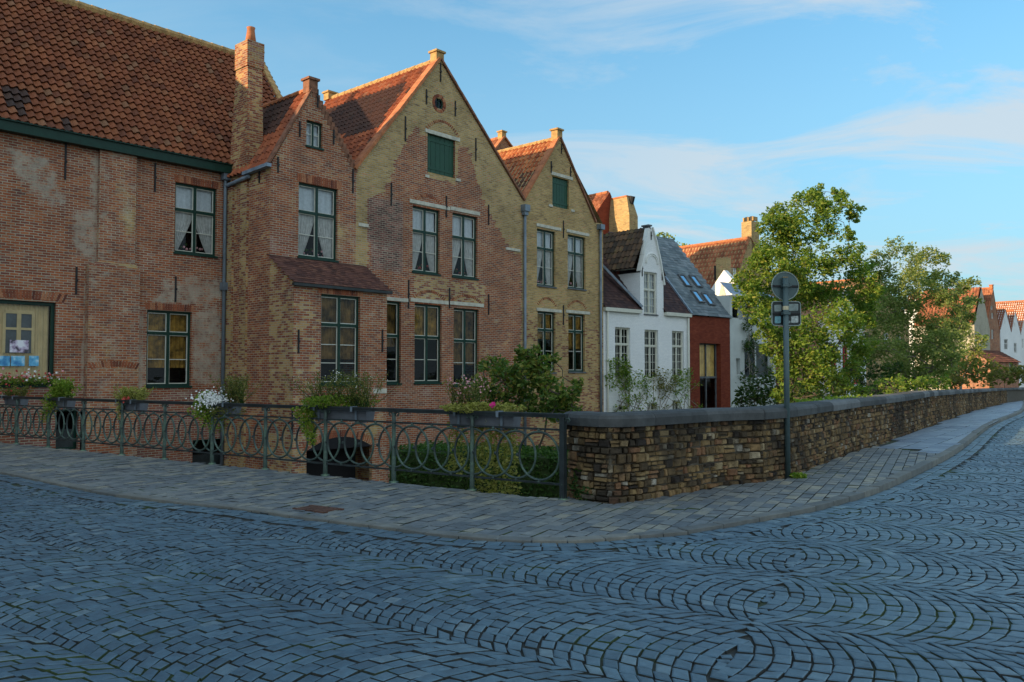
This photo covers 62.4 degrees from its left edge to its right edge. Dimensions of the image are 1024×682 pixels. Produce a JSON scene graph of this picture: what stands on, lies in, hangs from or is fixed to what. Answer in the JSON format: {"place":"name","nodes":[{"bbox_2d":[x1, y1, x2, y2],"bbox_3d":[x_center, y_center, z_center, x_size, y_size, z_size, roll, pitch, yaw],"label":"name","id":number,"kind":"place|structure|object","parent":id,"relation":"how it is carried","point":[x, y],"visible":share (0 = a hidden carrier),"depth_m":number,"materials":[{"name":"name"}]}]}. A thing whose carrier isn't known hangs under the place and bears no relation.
{"place":"outdoors","nodes":[
{"label":"outdoors","id":0,"kind":"place"},
{"bbox_2d":[0,408,1015,542],"bbox_3d":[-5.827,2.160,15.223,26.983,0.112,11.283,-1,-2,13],"label":"pavement","id":1,"kind":"structure","parent":0,"point":[442,509],"depth_m":11.03,"materials":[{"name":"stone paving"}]},
{"bbox_2d":[0,396,569,499],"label":"bridge railing","id":2,"kind":"object","parent":1,"relation":"on","point":[561,450],"visible":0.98,"depth_m":13.39,"materials":[{"name":"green metal"}]},
{"bbox_2d":[1,395,28,406],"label":"flower box","id":3,"kind":"object","parent":2,"relation":"attached to","point":[12,401],"visible":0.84,"depth_m":19.47,"materials":[{"name":"metal"}]},
{"bbox_2d":[0,385,31,395],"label":"potted plant","id":4,"kind":"object","parent":3,"relation":"in","point":[12,392],"visible":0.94,"depth_m":19.52,"materials":[{"name":"green plant"}]},
{"bbox_2d":[46,397,75,408],"bbox_3d":[-9.806,1.343,18.320,0.820,0.262,0.318,-2,-3,36],"label":"flower box","id":5,"kind":"object","parent":2,"relation":"attached to","point":[61,403],"visible":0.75,"depth_m":18.16,"materials":[{"name":"metal"}]},
{"bbox_2d":[39,377,83,421],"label":"potted plant","id":6,"kind":"object","parent":2,"relation":"on","point":[61,388],"visible":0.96,"depth_m":18.31,"materials":[{"name":"green plant"}]},
{"bbox_2d":[115,399,147,412],"bbox_3d":[-7.546,1.279,16.703,0.820,0.262,0.318,-2,-3,36],"label":"flower box","id":7,"kind":"object","parent":2,"relation":"attached to","point":[135,406],"visible":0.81,"depth_m":16.56,"materials":[{"name":"metal"}]},
{"bbox_2d":[112,384,155,419],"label":"potted plant","id":8,"kind":"object","parent":2,"relation":"on","point":[130,393],"visible":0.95,"depth_m":16.64,"materials":[{"name":"green plant"}]},
{"bbox_2d":[203,402,241,416],"bbox_3d":[-5.171,1.212,15.005,0.820,0.262,0.318,-2,-3,36],"label":"flower box","id":9,"kind":"object","parent":2,"relation":"attached to","point":[236,410],"visible":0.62,"depth_m":14.81,"materials":[{"name":"metal"}]},
{"bbox_2d":[186,373,265,432],"bbox_3d":[-5.066,1.097,14.948,1.430,1.072,0.736,-1,-2,19],"label":"potted plant","id":10,"kind":"object","parent":2,"relation":"on","point":[235,392],"visible":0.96,"depth_m":14.90,"materials":[{"name":"green plant"}]},
{"bbox_2d":[310,405,374,422],"bbox_3d":[-2.704,1.142,13.240,1.288,0.262,0.318,-2,-3,36],"label":"flower box","id":11,"kind":"object","parent":2,"relation":"attached to","point":[351,415],"visible":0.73,"depth_m":13.08,"materials":[{"name":"metal"}]},
{"bbox_2d":[281,368,397,445],"bbox_3d":[-2.707,1.052,13.274,2.171,1.236,0.940,-2,-3,36],"label":"potted plant","id":12,"kind":"object","parent":11,"relation":"on","point":[339,397],"visible":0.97,"depth_m":13.24,"materials":[{"name":"green plant"}]},
{"bbox_2d":[439,374,526,494],"bbox_3d":[-0.403,1.300,11.737,1.284,1.697,0.695,-1,-2,13],"label":"potted plant","id":13,"kind":"object","parent":2,"relation":"hanging from","point":[475,404],"visible":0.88,"depth_m":11.60,"materials":[{"name":"green plant"}]},
{"bbox_2d":[449,410,520,429],"bbox_3d":[-0.411,1.077,11.600,1.143,0.262,0.318,-2,-3,36],"label":"flower box","id":14,"kind":"object","parent":2,"relation":"attached to","point":[509,421],"visible":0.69,"depth_m":11.48,"materials":[{"name":"metal"}]},
{"bbox_2d":[292,505,343,513],"bbox_3d":[-2.268,1.973,9.882,0.540,0.036,0.300,-1,-3,33],"label":"drain grate","id":15,"kind":"object","parent":1,"relation":"on","point":[318,509],"visible":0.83,"depth_m":9.86,"materials":[{"name":"black metal"}]},
{"bbox_2d":[569,468,592,500],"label":"weed","id":16,"kind":"object","parent":1,"relation":"on","point":[576,489],"visible":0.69,"depth_m":10.72,"materials":[{"name":"green plant"}]},
{"bbox_2d":[771,272,800,478],"bbox_3d":[4.167,0.522,12.733,0.470,3.161,0.116,0,-2,-7],"label":"signpost","id":17,"kind":"object","parent":1,"relation":"on","point":[785,313],"visible":0.98,"depth_m":12.75,"materials":[{"name":"metal"}]},
{"bbox_2d":[789,472,807,478],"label":"weed","id":18,"kind":"object","parent":1,"relation":"on","point":[801,475],"visible":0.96,"depth_m":12.56,"materials":[{"name":"green plant"}]},
{"bbox_2d":[877,401,1022,453],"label":"pavement flagstones","id":19,"kind":"object","parent":1,"relation":"on","point":[942,436],"visible":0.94,"depth_m":22.37,"materials":[{"name":"grey stone"}]},
{"bbox_2d":[0,412,1023,681],"bbox_3d":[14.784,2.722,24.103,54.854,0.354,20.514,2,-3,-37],"label":"road","id":20,"kind":"structure","parent":0,"point":[160,588],"depth_m":6.12,"materials":[{"name":"grey stone"}]},
{"bbox_2d":[0,400,1023,544],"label":"kerb","id":21,"kind":"structure","parent":20,"relation":"on","point":[898,478],"depth_m":9.73,"materials":[{"name":"grey stone"}]},
{"bbox_2d":[78,0,1023,312],"label":"sky","id":22,"kind":"structure","parent":0,"point":[710,114],"materials":[{"name":"blue"}]},
{"bbox_2d":[1006,310,1021,386],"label":"white house","id":23,"kind":"structure","parent":0,"point":[1015,335],"depth_m":105.38,"materials":[{"name":"paint"}]},
{"label":"ground","id":24,"kind":"structure","parent":0,"visible":0},
{"bbox_2d":[0,0,282,465],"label":"brick house","id":25,"kind":"structure","parent":24,"relation":"on","point":[116,163],"depth_m":23.93,"materials":[{"name":"red brick"}]},
{"bbox_2d":[0,300,54,387],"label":"window","id":26,"kind":"structure","parent":25,"relation":"in","point":[26,342],"depth_m":22.01,"materials":[{"name":"green paint"}]},
{"bbox_2d":[0,367,62,386],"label":"potted plant","id":27,"kind":"object","parent":25,"relation":"on","point":[13,379],"visible":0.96,"depth_m":21.65,"materials":[{"name":"green plant"}]},
{"bbox_2d":[56,429,72,447],"bbox_3d":[-11.990,2.604,22.633,0.020,0.481,0.449,-2,-3,42],"label":"planter","id":28,"kind":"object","parent":25,"relation":"in","point":[59,443],"depth_m":22.62,"materials":[{"name":"metal"}]},
{"bbox_2d":[55,409,75,448],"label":"window","id":29,"kind":"structure","parent":25,"relation":"in","point":[74,412],"depth_m":22.82,"materials":[{"name":"green paint"}]},
{"bbox_2d":[56,409,81,429],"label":"window","id":30,"kind":"structure","parent":25,"relation":"in","point":[57,415],"depth_m":23.63,"materials":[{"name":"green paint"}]},
{"bbox_2d":[145,310,191,387],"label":"window","id":31,"kind":"structure","parent":25,"relation":"in","point":[167,331],"depth_m":24.89,"materials":[{"name":"green paint"}]},
{"bbox_2d":[173,182,217,257],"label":"window","id":32,"kind":"structure","parent":25,"relation":"in","point":[194,236],"depth_m":25.57,"materials":[{"name":"white glass"}]},
{"bbox_2d":[192,439,219,454],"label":"window","id":33,"kind":"structure","parent":25,"relation":"in","point":[199,445],"depth_m":26.56,"materials":[{"name":"black glass"}]},
{"bbox_2d":[192,454,219,464],"bbox_3d":[-9.272,3.634,25.634,0.020,0.402,0.971,-2,-3,42],"label":"door panel","id":34,"kind":"structure","parent":25,"relation":"in","point":[203,458],"depth_m":25.58,"materials":[{"name":"metal"}]},
{"bbox_2d":[211,26,392,482],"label":"gabled brick house","id":35,"kind":"structure","parent":24,"relation":"on","point":[299,305],"depth_m":25.34,"materials":[{"name":"brick"}]},
{"bbox_2d":[305,121,323,150],"bbox_3d":[-6.094,-6.280,25.858,0.278,0.837,0.650,-2,-3,42],"label":"window","id":36,"kind":"structure","parent":35,"relation":"in","point":[312,138],"depth_m":25.89,"materials":[{"name":"white glass"}]},
{"bbox_2d":[297,183,338,262],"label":"window","id":37,"kind":"structure","parent":35,"relation":"in","point":[317,212],"depth_m":26.05,"materials":[{"name":"white glass"}]},
{"bbox_2d":[321,294,360,385],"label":"window","id":38,"kind":"structure","parent":35,"relation":"in","point":[338,343],"depth_m":25.10,"materials":[{"name":"glass"}]},
{"bbox_2d":[322,48,529,482],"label":"gabled brick house","id":39,"kind":"structure","parent":24,"relation":"on","point":[436,183],"depth_m":29.75,"materials":[{"name":"brick"}]},
{"bbox_2d":[386,301,401,384],"bbox_3d":[-3.994,0.071,27.973,0.298,2.766,0.710,-2,-3,42],"label":"window","id":40,"kind":"structure","parent":39,"relation":"in","point":[391,335],"depth_m":28.15,"materials":[{"name":"green paint"}]},
{"bbox_2d":[387,304,441,384],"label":"window","id":41,"kind":"structure","parent":39,"relation":"in","point":[425,315],"depth_m":29.39,"materials":[{"name":"grey glass"}]},
{"bbox_2d":[412,206,440,275],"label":"window","id":42,"kind":"structure","parent":39,"relation":"in","point":[423,219],"depth_m":29.27,"materials":[{"name":"glass"}]},
{"bbox_2d":[435,98,442,108],"bbox_3d":[-2.606,-8.359,29.785,0.059,0.448,0.447,-2,-3,42],"label":"round window","id":43,"kind":"structure","parent":39,"relation":"in","point":[436,98],"depth_m":29.79,"materials":[{"name":"black glass"}]},
{"bbox_2d":[427,308,476,386],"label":"window","id":44,"kind":"structure","parent":39,"relation":"in","point":[463,318],"depth_m":30.71,"materials":[{"name":"grey glass"}]},
{"bbox_2d":[426,213,478,279],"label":"window","id":45,"kind":"structure","parent":39,"relation":"in","point":[462,239],"depth_m":30.78,"materials":[{"name":"white glass"}]},
{"bbox_2d":[491,130,512,149],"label":"house","id":46,"kind":"structure","parent":24,"relation":"on","point":[500,141],"depth_m":47.96,"materials":[{"name":"orange brick"}]},
{"bbox_2d":[464,127,604,449],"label":"gabled brick house","id":47,"kind":"structure","parent":24,"relation":"on","point":[565,226],"depth_m":34.90,"materials":[{"name":"brick"}]},
{"bbox_2d":[537,229,556,288],"bbox_3d":[1.273,-3.301,34.071,0.390,2.313,1.227,-2,-3,42],"label":"window","id":48,"kind":"structure","parent":47,"relation":"in","point":[543,237],"depth_m":34.22,"materials":[{"name":"glass"}]},
{"bbox_2d":[538,311,556,373],"bbox_3d":[1.315,0.069,33.915,0.298,2.486,1.183,-2,-3,42],"label":"window","id":49,"kind":"structure","parent":47,"relation":"in","point":[544,330],"depth_m":34.03,"materials":[{"name":"green paint"}]},
{"bbox_2d":[541,234,586,290],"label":"window","id":50,"kind":"structure","parent":47,"relation":"in","point":[575,244],"depth_m":35.68,"materials":[{"name":"grey glass"}]},
{"bbox_2d":[542,314,585,372],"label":"window","id":51,"kind":"structure","parent":47,"relation":"in","point":[574,331],"depth_m":35.50,"materials":[{"name":"green paint"}]},
{"bbox_2d":[588,191,611,233],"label":"house","id":52,"kind":"structure","parent":24,"relation":"on","point":[601,201],"depth_m":48.62,"materials":[{"name":"red brick"}]},
{"bbox_2d":[609,195,637,231],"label":"chimney stack","id":53,"kind":"object","parent":52,"relation":"attached to","point":[623,215],"visible":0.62,"depth_m":48.09,"materials":[{"name":"yellow brick"}]},
{"bbox_2d":[603,224,691,411],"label":"white house","id":54,"kind":"structure","parent":24,"relation":"on","point":[640,295],"depth_m":39.18,"materials":[{"name":"white painted plaster"},{"name":"dark tile"},{"name":"glass"}]},
{"bbox_2d":[615,327,628,379],"bbox_3d":[4.894,0.566,37.647,1.099,2.345,0.210,2,-3,-43],"label":"window","id":55,"kind":"structure","parent":54,"relation":"in","point":[620,344],"depth_m":37.71,"materials":[{"name":"beige paint"}]},
{"bbox_2d":[605,354,643,411],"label":"climbing rose","id":56,"kind":"object","parent":54,"relation":"attached to","point":[624,372],"visible":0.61,"depth_m":37.09,"materials":[{"name":"green plant"}]},
{"bbox_2d":[620,269,658,315],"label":"window","id":57,"kind":"structure","parent":54,"relation":"in","point":[649,278],"depth_m":39.30,"materials":[{"name":"white glass"}]},
{"bbox_2d":[622,330,658,379],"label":"window","id":58,"kind":"structure","parent":54,"relation":"in","point":[649,354],"depth_m":39.28,"materials":[{"name":"beige paint"}]},
{"bbox_2d":[625,373,656,410],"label":"climbing rose","id":59,"kind":"object","parent":54,"relation":"attached to","point":[637,386],"visible":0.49,"depth_m":38.18,"materials":[{"name":"green plant"}]},
{"bbox_2d":[651,400,678,408],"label":"window","id":60,"kind":"structure","parent":54,"relation":"in","point":[674,406],"depth_m":40.33,"materials":[{"name":"beige paint"}]},
{"bbox_2d":[650,331,684,378],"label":"window","id":61,"kind":"structure","parent":54,"relation":"in","point":[675,346],"depth_m":40.72,"materials":[{"name":"beige paint"}]},
{"bbox_2d":[656,232,689,245],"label":"tree","id":62,"kind":"object","parent":24,"relation":"on","point":[665,236],"visible":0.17,"depth_m":61.42,"materials":[{"name":"green plant"}]},
{"bbox_2d":[615,236,732,407],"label":"red house","id":63,"kind":"structure","parent":24,"relation":"on","point":[709,341],"depth_m":42.88,"materials":[{"name":"brick"}]},
{"bbox_2d":[700,343,716,407],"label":"window","id":64,"kind":"structure","parent":63,"relation":"in","point":[707,351],"depth_m":42.66,"materials":[{"name":"black glass"}]},
{"bbox_2d":[679,216,772,298],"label":"yellow house","id":65,"kind":"structure","parent":24,"relation":"on","point":[702,257],"depth_m":55.11,"materials":[{"name":"tile"}]},
{"bbox_2d":[714,266,735,279],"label":"window","id":66,"kind":"structure","parent":65,"relation":"in","point":[734,269],"depth_m":53.75,"materials":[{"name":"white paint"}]},
{"bbox_2d":[694,282,775,406],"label":"house","id":67,"kind":"structure","parent":24,"relation":"on","point":[738,353],"depth_m":44.14,"materials":[{"name":"paint"}]},
{"bbox_2d":[716,257,730,280],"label":"chimney stack","id":68,"kind":"object","parent":67,"relation":"on","point":[723,263],"visible":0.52,"depth_m":50.55,"materials":[{"name":"yellow brick"}]},
{"bbox_2d":[711,270,743,295],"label":"white gable","id":69,"kind":"structure","parent":67,"relation":"on","point":[719,288],"depth_m":49.32,"materials":[{"name":"paint"}]},
{"bbox_2d":[732,302,763,317],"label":"window","id":70,"kind":"structure","parent":67,"relation":"in","point":[734,311],"depth_m":46.01,"materials":[{"name":"glass"}]},
{"bbox_2d":[744,343,769,378],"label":"window","id":71,"kind":"structure","parent":67,"relation":"in","point":[745,353],"depth_m":46.65,"materials":[{"name":"paint"}]},
{"bbox_2d":[739,300,780,406],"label":"vine","id":72,"kind":"object","parent":67,"relation":"attached to","point":[748,342],"visible":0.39,"depth_m":44.15,"materials":[{"name":"green plant"}]},
{"bbox_2d":[773,271,824,402],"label":"brick house","id":73,"kind":"structure","parent":24,"relation":"on","point":[815,316],"depth_m":57.51,"materials":[{"name":"brick"}]},
{"bbox_2d":[803,287,865,399],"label":"white house","id":74,"kind":"structure","parent":24,"relation":"on","point":[843,350],"depth_m":59.47,"materials":[{"name":"brick"}]},
{"bbox_2d":[831,346,846,372],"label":"window","id":75,"kind":"structure","parent":74,"relation":"in","point":[844,346],"depth_m":59.96,"materials":[{"name":"white"}]},
{"bbox_2d":[842,346,857,383],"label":"window","id":76,"kind":"structure","parent":74,"relation":"in","point":[856,346],"depth_m":61.93,"materials":[{"name":"white"}]},
{"bbox_2d":[810,278,909,395],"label":"cream house","id":77,"kind":"structure","parent":24,"relation":"on","point":[889,337],"depth_m":66.94,"materials":[{"name":"beige paint"}]},
{"bbox_2d":[905,294,974,388],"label":"white house","id":78,"kind":"structure","parent":24,"relation":"on","point":[913,328],"depth_m":101.94,"materials":[{"name":"paint"}]},
{"bbox_2d":[914,287,989,389],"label":"cream house","id":79,"kind":"structure","parent":24,"relation":"on","point":[981,325],"depth_m":92.50,"materials":[{"name":"paint"}]},
{"bbox_2d":[951,350,1020,388],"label":"brick annex","id":80,"kind":"object","parent":24,"relation":"on","point":[1002,358],"visible":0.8,"depth_m":88.06,"materials":[{"name":"tile"}]},
{"bbox_2d":[982,284,999,350],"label":"brick house","id":81,"kind":"structure","parent":24,"relation":"on","point":[990,302],"depth_m":98.48,"materials":[{"name":"brick"}]},
{"bbox_2d":[997,309,1011,356],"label":"white house","id":82,"kind":"structure","parent":24,"relation":"on","point":[1005,336],"depth_m":102.48,"materials":[{"name":"paint"}]},
{"bbox_2d":[996,300,1023,386],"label":"white house","id":83,"kind":"structure","parent":24,"relation":"on","point":[1017,306],"depth_m":109.21,"materials":[{"name":"tile"}]},
{"label":"garden","id":84,"kind":"structure","parent":0,"visible":0},
{"bbox_2d":[388,440,568,497],"bbox_3d":[0.024,3.111,14.256,4.182,2.708,1.508,-1,-2,23],"label":"hedge","id":85,"kind":"object","parent":84,"relation":"on","point":[546,462],"visible":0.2,"depth_m":13.98,"materials":[{"name":"green plant"}]},
{"bbox_2d":[471,343,583,447],"bbox_3d":[0.266,2.205,14.573,2.066,4.357,1.639,0,-2,0],"label":"shrub","id":86,"kind":"object","parent":84,"relation":"on","point":[530,368],"visible":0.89,"depth_m":14.30,"materials":[{"name":"green plant"}]},
{"bbox_2d":[648,366,679,409],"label":"climbing rose","id":87,"kind":"object","parent":84,"relation":"on","point":[662,386],"visible":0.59,"depth_m":39.21,"materials":[{"name":"green plant"}]},
{"bbox_2d":[671,367,702,408],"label":"climbing rose","id":88,"kind":"object","parent":84,"relation":"on","point":[682,386],"visible":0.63,"depth_m":40.23,"materials":[{"name":"green plant"}]},
{"bbox_2d":[731,366,793,406],"bbox_3d":[8.943,2.754,30.139,2.201,4.095,2.388,0,-2,0],"label":"bush","id":89,"kind":"object","parent":84,"relation":"on","point":[754,396],"visible":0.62,"depth_m":29.95,"materials":[{"name":"green plant"}]},
{"bbox_2d":[729,183,885,402],"bbox_3d":[9.511,-0.279,26.997,5.523,9.900,4.199,0,-2,0],"label":"tree","id":90,"kind":"object","parent":84,"relation":"on","point":[767,255],"visible":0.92,"depth_m":26.84,"materials":[{"name":"green plant"}]},
{"bbox_2d":[775,380,844,403],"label":"bush","id":91,"kind":"object","parent":84,"relation":"on","point":[819,394],"visible":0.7,"depth_m":25.26,"materials":[{"name":"green plant"}]},
{"bbox_2d":[842,358,903,394],"bbox_3d":[14.190,2.771,32.887,3.293,4.270,1.581,1,-3,-32],"label":"bush","id":92,"kind":"object","parent":84,"relation":"on","point":[869,374],"visible":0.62,"depth_m":32.94,"materials":[{"name":"green plant"}]},
{"bbox_2d":[852,372,950,396],"bbox_3d":[13.800,2.944,29.913,3.788,3.683,2.120,0,-2,0],"label":"bush","id":93,"kind":"object","parent":84,"relation":"on","point":[924,381],"visible":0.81,"depth_m":29.95,"materials":[{"name":"green plant"}]},
{"bbox_2d":[849,236,985,390],"bbox_3d":[18.571,0.229,38.039,7.142,9.802,4.602,0,-2,0],"label":"tree","id":94,"kind":"object","parent":84,"relation":"on","point":[935,332],"visible":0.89,"depth_m":37.52,"materials":[{"name":"green plant"}]},
{"bbox_2d":[883,360,953,390],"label":"bush","id":95,"kind":"object","parent":84,"relation":"on","point":[929,388],"visible":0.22,"depth_m":39.45,"materials":[{"name":"green plant"}]},
{"bbox_2d":[914,338,983,389],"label":"bush","id":96,"kind":"object","parent":84,"relation":"on","point":[977,359],"visible":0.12,"depth_m":57.69,"materials":[{"name":"green plant"}]},
{"bbox_2d":[931,287,989,388],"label":"tree","id":97,"kind":"object","parent":84,"relation":"on","point":[978,348],"visible":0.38,"depth_m":55.77,"materials":[{"name":"green plant"}]},
{"bbox_2d":[933,351,1012,389],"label":"bush","id":98,"kind":"object","parent":84,"relation":"on","point":[971,375],"visible":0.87,"depth_m":49.66,"materials":[{"name":"green plant"}]},
{"bbox_2d":[980,360,1023,387],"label":"bush","id":99,"kind":"object","parent":84,"relation":"on","point":[1017,373],"visible":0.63,"depth_m":61.52,"materials":[{"name":"green plant"}]},
{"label":"quay wall","id":100,"kind":"object","parent":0,"visible":0},
{"bbox_2d":[565,387,1023,503],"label":"stone wall","id":101,"kind":"structure","parent":100,"relation":"on","point":[623,457],"depth_m":11.95,"materials":[{"name":"brown stone"}]},
{"bbox_2d":[791,394,871,402],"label":"creeping plant","id":102,"kind":"object","parent":101,"relation":"on","point":[826,398],"visible":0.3,"depth_m":16.60,"materials":[{"name":"green plant"}]}
]}

